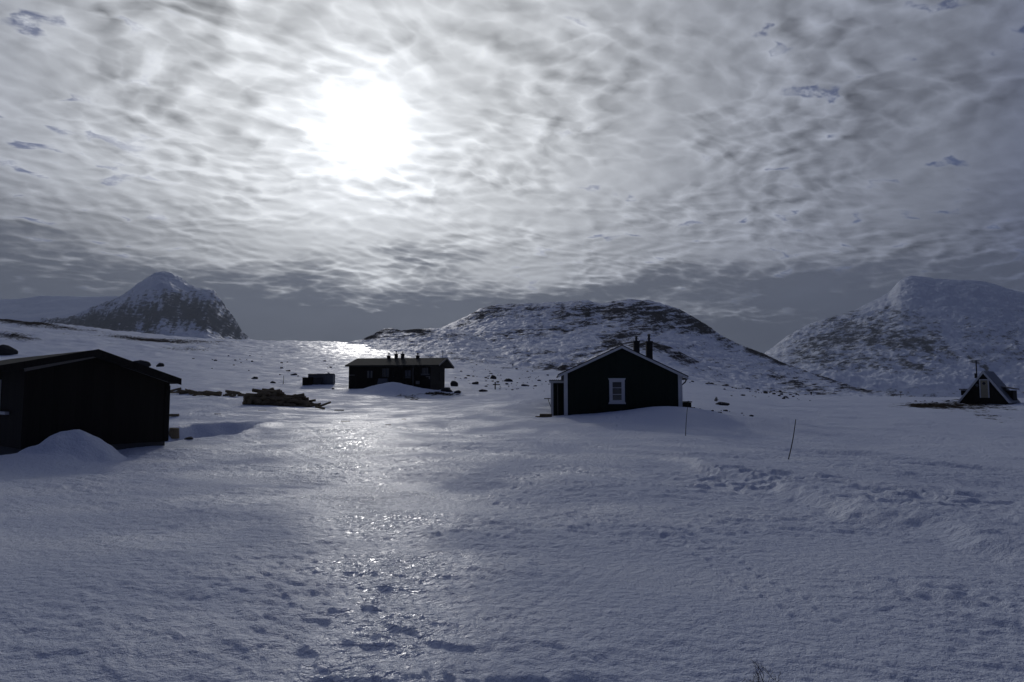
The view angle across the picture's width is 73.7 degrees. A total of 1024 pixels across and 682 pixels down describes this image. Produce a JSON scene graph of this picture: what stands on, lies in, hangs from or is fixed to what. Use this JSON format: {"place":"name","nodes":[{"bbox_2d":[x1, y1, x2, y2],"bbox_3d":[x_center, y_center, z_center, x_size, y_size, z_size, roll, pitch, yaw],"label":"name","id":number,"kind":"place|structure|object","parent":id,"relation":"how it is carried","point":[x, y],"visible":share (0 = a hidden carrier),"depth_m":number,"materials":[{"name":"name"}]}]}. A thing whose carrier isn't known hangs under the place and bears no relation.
{"place":"outdoors","nodes":[
{"label":"outdoors","id":0,"kind":"place"},
{"bbox_2d":[0,296,118,321],"bbox_3d":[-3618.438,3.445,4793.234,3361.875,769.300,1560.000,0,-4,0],"label":"mountain","id":1,"kind":"structure","parent":0,"point":[29,309],"depth_m":5019.36,"materials":[{"name":"white snow"}]},
{"bbox_2d":[33,271,249,339],"bbox_3d":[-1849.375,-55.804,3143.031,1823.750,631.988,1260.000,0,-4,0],"label":"mountain","id":2,"kind":"structure","parent":0,"point":[165,303],"depth_m":2980.01,"materials":[{"name":"white snow"}]},
{"bbox_2d":[346,328,511,367],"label":"hill","id":3,"kind":"structure","parent":0,"point":[459,346],"depth_m":500.05,"materials":[{"name":"white snow"}]},
{"bbox_2d":[0,319,1023,681],"bbox_3d":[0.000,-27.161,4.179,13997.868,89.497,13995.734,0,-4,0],"label":"snow ground","id":4,"kind":"structure","parent":0,"point":[410,533],"depth_m":8.16,"materials":[{"name":"white snow"}]},
{"bbox_2d":[0,344,17,354],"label":"boulder","id":5,"kind":"object","parent":4,"relation":"on","point":[7,350],"visible":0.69,"depth_m":119.31,"materials":[{"name":"grey stone"}]},
{"bbox_2d":[0,349,181,454],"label":"wooden shed","id":6,"kind":"structure","parent":4,"relation":"on","point":[116,402],"depth_m":19.23,"materials":[{"name":"wood"}]},
{"bbox_2d":[0,380,8,414],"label":"window","id":7,"kind":"structure","parent":6,"relation":"in","point":[1,412],"depth_m":18.87,"materials":[{"name":"glass"}]},
{"bbox_2d":[133,360,150,366],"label":"boulder","id":8,"kind":"object","parent":4,"relation":"on","point":[146,363],"visible":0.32,"depth_m":98.36,"materials":[{"name":"grey stone"}]},
{"bbox_2d":[169,428,178,438],"bbox_3d":[-14.197,3.867,28.676,0.427,0.452,0.438,0,-4,0],"label":"chopping block","id":9,"kind":"object","parent":4,"relation":"on","point":[173,433],"depth_m":28.51,"materials":[{"name":"brown wood"}]},
{"bbox_2d":[302,373,334,384],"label":"storage bin","id":10,"kind":"object","parent":4,"relation":"on","point":[321,379],"visible":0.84,"depth_m":65.86,"materials":[{"name":"metal"}]},
{"bbox_2d":[345,351,453,389],"bbox_3d":[-10.369,3.283,63.955,8.737,4.872,6.236,-1,-4,8],"label":"long cabin","id":11,"kind":"object","parent":4,"relation":"on","point":[425,373],"visible":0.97,"depth_m":61.64,"materials":[{"name":"wood"}]},
{"bbox_2d":[366,369,373,378],"bbox_3d":[-12.855,3.010,61.657,0.716,0.869,0.040,-1,-4,8],"label":"window","id":12,"kind":"structure","parent":11,"relation":"in","point":[369,373],"depth_m":61.64,"materials":[{"name":"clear glass"}]},
{"bbox_2d":[381,368,389,377],"bbox_3d":[-11.396,2.855,61.453,0.785,0.915,0.050,-1,-4,8],"label":"window","id":13,"kind":"structure","parent":11,"relation":"in","point":[385,372],"depth_m":61.46,"materials":[{"name":"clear glass"}]},
{"bbox_2d":[392,369,394,381],"bbox_3d":[-10.663,3.160,61.313,0.281,1.244,0.067,-1,-4,8],"label":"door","id":14,"kind":"structure","parent":11,"relation":"in","point":[393,370],"depth_m":61.32,"materials":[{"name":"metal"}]},
{"bbox_2d":[404,369,411,378],"bbox_3d":[-9.319,2.973,61.156,0.751,0.934,0.040,-1,-4,8],"label":"window","id":15,"kind":"structure","parent":11,"relation":"in","point":[407,372],"depth_m":61.16,"materials":[{"name":"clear glass"}]},
{"bbox_2d":[421,367,429,375],"bbox_3d":[-7.748,2.709,60.893,0.791,0.765,0.160,-1,-4,8],"label":"window","id":16,"kind":"structure","parent":11,"relation":"in","point":[425,371],"depth_m":60.94,"materials":[{"name":"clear glass"}]},
{"bbox_2d":[439,372,443,380],"bbox_3d":[-6.693,3.393,64.929,0.040,0.860,1.760,-1,-4,8],"label":"window","id":17,"kind":"structure","parent":11,"relation":"in","point":[441,374],"depth_m":64.90,"materials":[{"name":"black glass"}]},
{"bbox_2d":[441,388,452,391],"bbox_3d":[-5.635,4.272,58.829,1.045,0.458,1.004,10,-16,-20],"label":"boulder","id":18,"kind":"object","parent":4,"relation":"on","point":[446,390],"visible":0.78,"depth_m":58.45,"materials":[{"name":"grey stone"}]},
{"bbox_2d":[450,381,457,385],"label":"boulder","id":19,"kind":"object","parent":4,"relation":"on","point":[453,383],"visible":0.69,"depth_m":71.17,"materials":[{"name":"grey stone"}]},
{"bbox_2d":[535,414,551,416],"bbox_3d":[1.566,3.776,33.657,0.817,0.358,0.750,0,-4,3],"label":"plank step","id":20,"kind":"object","parent":4,"relation":"on","point":[545,415],"visible":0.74,"depth_m":33.43,"materials":[{"name":"brown wood"}]},
{"bbox_2d":[544,334,688,415],"bbox_3d":[5.352,2.214,37.615,7.137,5.278,8.070,0,-4,3],"label":"gabled cabin","id":21,"kind":"object","parent":4,"relation":"on","point":[621,378],"visible":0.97,"depth_m":33.79,"materials":[{"name":"black paint"}]},
{"bbox_2d":[608,378,625,403],"bbox_3d":[5.196,2.476,33.746,0.849,1.272,0.050,0,-4,3],"label":"window","id":22,"kind":"structure","parent":21,"relation":"in","point":[616,385],"depth_m":33.74,"materials":[{"name":"white paint"}]},
{"bbox_2d":[683,401,691,406],"bbox_3d":[9.054,3.573,36.334,0.920,0.720,0.680,0,-4,0],"label":"crate","id":23,"kind":"object","parent":4,"relation":"on","point":[686,403],"visible":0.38,"depth_m":36.05,"materials":[{"name":"brown wood"}]},
{"bbox_2d":[716,402,729,405],"bbox_3d":[14.426,4.368,46.775,0.794,0.403,0.715,1,-4,-16],"label":"boulder","id":24,"kind":"object","parent":4,"relation":"on","point":[723,403],"visible":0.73,"depth_m":46.56,"materials":[{"name":"grey stone"}]},
{"bbox_2d":[744,658,780,681],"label":"bare shrub","id":25,"kind":"object","parent":4,"relation":"on","point":[758,679],"visible":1,"depth_m":3.87,"materials":[{"name":"brown plant"}]},
{"bbox_2d":[788,419,795,458],"bbox_3d":[6.829,2.481,16.686,0.041,1.135,0.284,4,-6,-41],"label":"marker pole","id":26,"kind":"object","parent":4,"relation":"on","point":[792,439],"visible":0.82,"depth_m":16.66,"materials":[{"name":"brown wood"}]},
{"bbox_2d":[957,360,1020,404],"bbox_3d":[45.298,4.016,65.057,4.330,4.335,4.370,4,-6,-44],"label":"frame hut","id":27,"kind":"object","parent":4,"relation":"on","point":[988,387],"visible":0.97,"depth_m":63.63,"materials":[{"name":"wood"}]},
{"bbox_2d":[980,380,987,397],"bbox_3d":[43.929,4.464,63.488,0.062,1.626,0.569,4,-6,-44],"label":"door","id":28,"kind":"structure","parent":27,"relation":"in","point":[983,383],"depth_m":63.47,"materials":[{"name":"beige paint"}]},
{"bbox_3d":[-13.683,4.257,44.639,0.983,0.212,0.246,-8,-27,-5],"label":"log","id":29,"kind":"object","parent":4,"relation":"on","visible":0},
{"bbox_2d":[293,400,306,403],"bbox_3d":[-13.938,3.974,44.760,0.959,0.285,0.184,8,-38,1],"label":"log","id":30,"kind":"object","parent":29,"relation":"on","point":[300,401],"visible":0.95,"depth_m":44.67,"materials":[{"name":"brown wood"}]},
{"bbox_2d":[0,0,1023,353],"label":"sky","id":31,"kind":"structure","parent":0,"point":[761,172],"materials":[{"name":"grey"}]},
{"bbox_2d":[588,342,741,387],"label":"hill","id":32,"kind":"structure","parent":0,"point":[693,369],"depth_m":338.35,"materials":[{"name":"white snow"}]},
{"bbox_2d":[442,299,915,396],"bbox_3d":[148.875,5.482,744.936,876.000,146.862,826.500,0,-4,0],"label":"hill","id":33,"kind":"structure","parent":0,"point":[561,336],"depth_m":675.59,"materials":[{"name":"white snow"}]},
{"bbox_2d":[765,276,1023,397],"bbox_3d":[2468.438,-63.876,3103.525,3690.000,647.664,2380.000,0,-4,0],"label":"mountain","id":34,"kind":"structure","parent":0,"point":[919,336],"depth_m":2766.11,"materials":[{"name":"white snow"}]},
{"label":"log","id":35,"kind":"object","parent":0,"visible":0},
{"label":"log","id":36,"kind":"object","parent":35,"relation":"on","visible":0},
{"bbox_2d":[252,399,261,402],"bbox_3d":[-16.675,3.889,44.439,0.931,0.251,0.280,2,42,37],"label":"log","id":37,"kind":"object","parent":36,"relation":"on","point":[257,401],"visible":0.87,"depth_m":44.22,"materials":[{"name":"brown wood"}]},
{"bbox_2d":[250,396,259,399],"bbox_3d":[-16.508,3.785,44.574,1.178,0.281,0.167,15,-42,-40],"label":"log","id":38,"kind":"object","parent":37,"relation":"on","point":[253,398],"visible":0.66,"depth_m":44.27,"materials":[{"name":"brown wood"}]},
{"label":"log","id":39,"kind":"object","parent":38,"relation":"on","visible":0},
{"bbox_2d":[257,387,273,396],"bbox_3d":[-16.245,3.359,45.048,1.204,0.266,0.160,-24,-13,-50],"label":"log","id":40,"kind":"object","parent":39,"relation":"on","point":[260,393],"visible":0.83,"depth_m":44.78,"materials":[{"name":"brown wood"}]},
{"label":"log","id":41,"kind":"object","parent":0,"visible":0},
{"bbox_2d":[287,395,305,399],"bbox_3d":[-14.327,3.733,45.364,1.216,0.242,0.294,6,-49,-12],"label":"log","id":42,"kind":"object","parent":41,"relation":"on","point":[301,397],"visible":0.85,"depth_m":45.29,"materials":[{"name":"brown wood"}]},
{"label":"log","id":43,"kind":"object","parent":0,"visible":0},
{"bbox_2d":[286,399,297,402],"bbox_3d":[-14.385,3.916,44.596,0.946,0.228,0.200,-10,-20,33],"label":"log","id":44,"kind":"object","parent":43,"relation":"on","point":[293,400],"visible":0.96,"depth_m":44.43,"materials":[{"name":"brown wood"}]},
{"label":"log","id":45,"kind":"object","parent":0,"visible":0},
{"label":"log","id":46,"kind":"object","parent":45,"relation":"on","visible":0},
{"bbox_2d":[243,394,256,397],"bbox_3d":[-16.984,3.610,44.703,1.220,0.225,0.201,7,-47,-50],"label":"log","id":47,"kind":"object","parent":46,"relation":"on","point":[246,396],"visible":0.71,"depth_m":44.38,"materials":[{"name":"brown wood"}]}
]}

